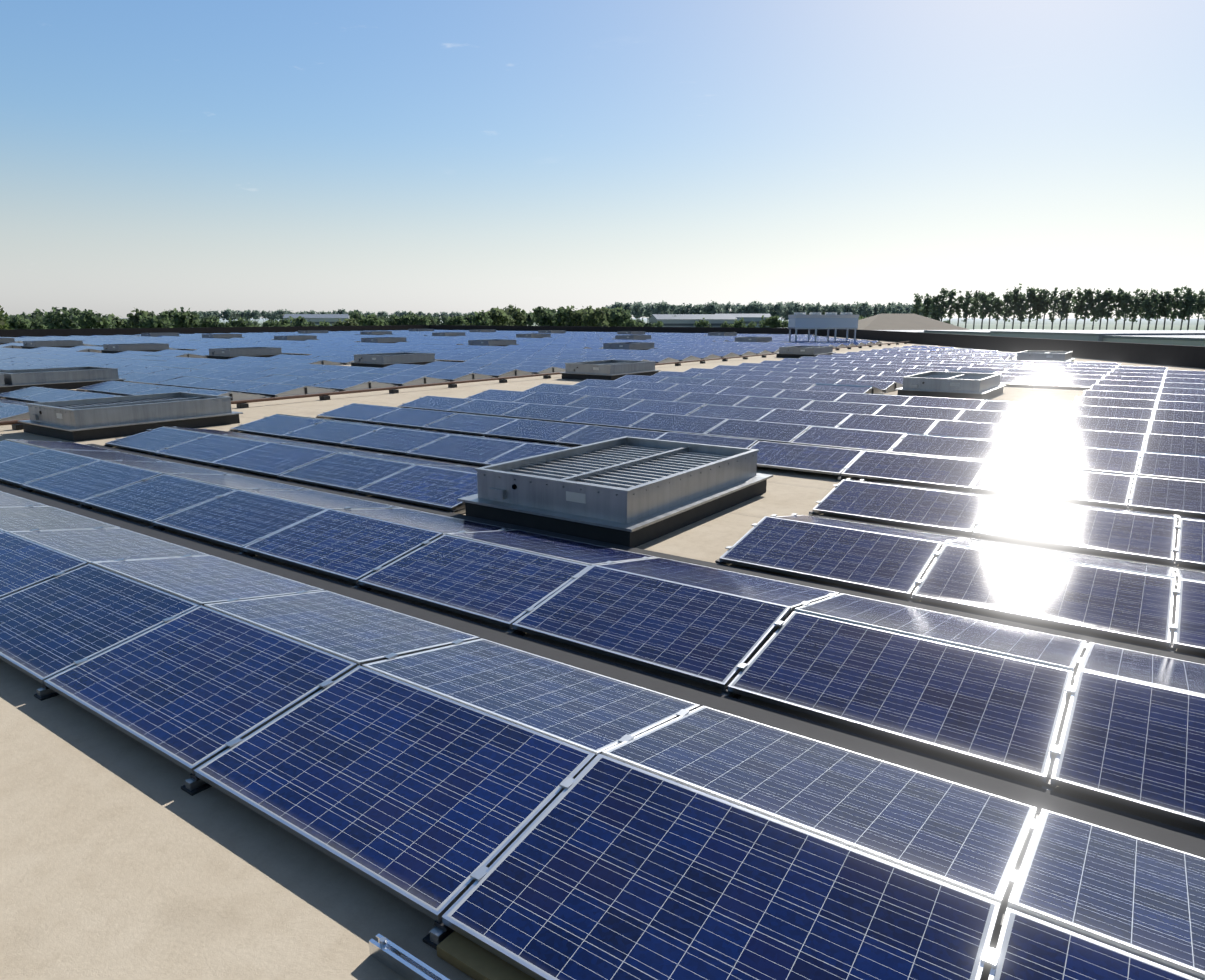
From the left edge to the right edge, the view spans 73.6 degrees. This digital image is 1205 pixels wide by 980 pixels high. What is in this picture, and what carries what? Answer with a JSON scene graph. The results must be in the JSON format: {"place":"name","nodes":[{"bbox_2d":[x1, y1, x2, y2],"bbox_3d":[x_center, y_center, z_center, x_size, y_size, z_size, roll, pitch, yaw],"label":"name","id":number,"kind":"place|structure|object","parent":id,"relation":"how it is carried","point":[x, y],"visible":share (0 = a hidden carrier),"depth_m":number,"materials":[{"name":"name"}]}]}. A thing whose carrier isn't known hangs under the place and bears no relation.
{"place":"outdoors","nodes":[
{"label":"outdoors","id":0,"kind":"place"},
{"bbox_2d":[0,336,1204,979],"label":"roof surface","id":1,"kind":"object","parent":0,"point":[124,856],"depth_m":3.43,"materials":[{"name":"beige concrete"}]},
{"bbox_2d":[0,341,911,429],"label":"cable tray","id":2,"kind":"object","parent":1,"relation":"on","point":[16,424],"visible":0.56,"depth_m":24.31,"materials":[{"name":"metal"}]},
{"bbox_2d":[0,329,1075,547],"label":"skylights","id":3,"kind":"object","parent":1,"relation":"on","point":[633,492],"visible":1,"depth_m":10.66,"materials":[{"name":"grey metal"}]},
{"bbox_2d":[0,334,1204,979],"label":"panel mounting frame","id":4,"kind":"object","parent":1,"relation":"on","point":[466,956],"visible":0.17,"depth_m":5.05,"materials":[{"name":"silver metal"}]},
{"bbox_2d":[0,330,1204,979],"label":"solar panels","id":5,"kind":"object","parent":4,"relation":"on","point":[430,768],"visible":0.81,"depth_m":4.99,"materials":[{"name":"blue glass"}]},
{"bbox_2d":[788,312,858,340],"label":"rooftop dry cooler","id":6,"kind":"object","parent":1,"relation":"on","point":[827,320],"visible":0.88,"depth_m":66.09,"materials":[{"name":"grey metal"}]},
{"bbox_2d":[0,325,1204,367],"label":"warehouse parapet and walls","id":7,"kind":"structure","parent":0,"point":[1180,355],"depth_m":76.49,"materials":[{"name":"grey"}]},
{"bbox_2d":[0,0,1204,318],"label":"sky","id":8,"kind":"structure","parent":0,"point":[158,156],"materials":[{"name":"blue"}]},
{"bbox_2d":[122,318,1204,329],"bbox_3d":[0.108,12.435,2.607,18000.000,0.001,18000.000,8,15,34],"label":"fields","id":9,"kind":"structure","parent":0,"point":[1111,323],"depth_m":1626.18,"materials":[{"name":"green plant"}]},
{"bbox_2d":[283,314,349,325],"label":"farm hall","id":10,"kind":"structure","parent":9,"relation":"on","point":[316,319],"depth_m":474.38,"materials":[{"name":"grey metal"}]},
{"bbox_2d":[0,304,952,329],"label":"treeline","id":11,"kind":"object","parent":9,"relation":"on","point":[77,318],"visible":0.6,"depth_m":375.05,"materials":[{"name":"green plant"}]},
{"bbox_2d":[193,300,933,321],"bbox_3d":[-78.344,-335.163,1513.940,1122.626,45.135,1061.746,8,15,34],"label":"woods","id":12,"kind":"object","parent":9,"relation":"on","point":[779,309],"visible":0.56,"depth_m":1564.78,"materials":[{"name":"green plant"}]},
{"bbox_2d":[648,314,736,326],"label":"farm hall","id":13,"kind":"structure","parent":9,"relation":"on","point":[686,320],"depth_m":410.62,"materials":[{"name":"grey metal"}]},
{"bbox_2d":[858,314,968,329],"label":"tan hip roof","id":14,"kind":"structure","parent":9,"relation":"on","point":[897,322],"depth_m":205.48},
{"bbox_2d":[879,329,1040,332],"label":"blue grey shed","id":15,"kind":"structure","parent":9,"relation":"on","point":[921,331],"depth_m":193.44,"materials":[{"name":"metal"}]},
{"bbox_2d":[924,330,1103,335],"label":"grey shed","id":16,"kind":"structure","parent":9,"relation":"on","point":[976,332],"depth_m":167.65,"materials":[{"name":"grey metal"}]},
{"bbox_2d":[911,283,1204,329],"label":"poplar row","id":17,"kind":"object","parent":9,"relation":"on","point":[1148,308],"visible":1,"depth_m":549.46,"materials":[{"name":"green plant"}]},
{"bbox_2d":[990,330,1204,340],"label":"blue grey shed","id":18,"kind":"structure","parent":9,"relation":"on","point":[1083,335],"depth_m":131.02,"materials":[{"name":"metal"}]},
{"bbox_2d":[1103,335,1204,346],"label":"grey shed","id":19,"kind":"structure","parent":9,"relation":"on","point":[1191,340],"depth_m":114.84,"materials":[{"name":"grey metal"}]},
{"bbox_2d":[732,314,770,327],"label":"farm hall","id":20,"kind":"structure","parent":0,"point":[749,318],"depth_m":444.75,"materials":[{"name":"grey metal"}]}
]}

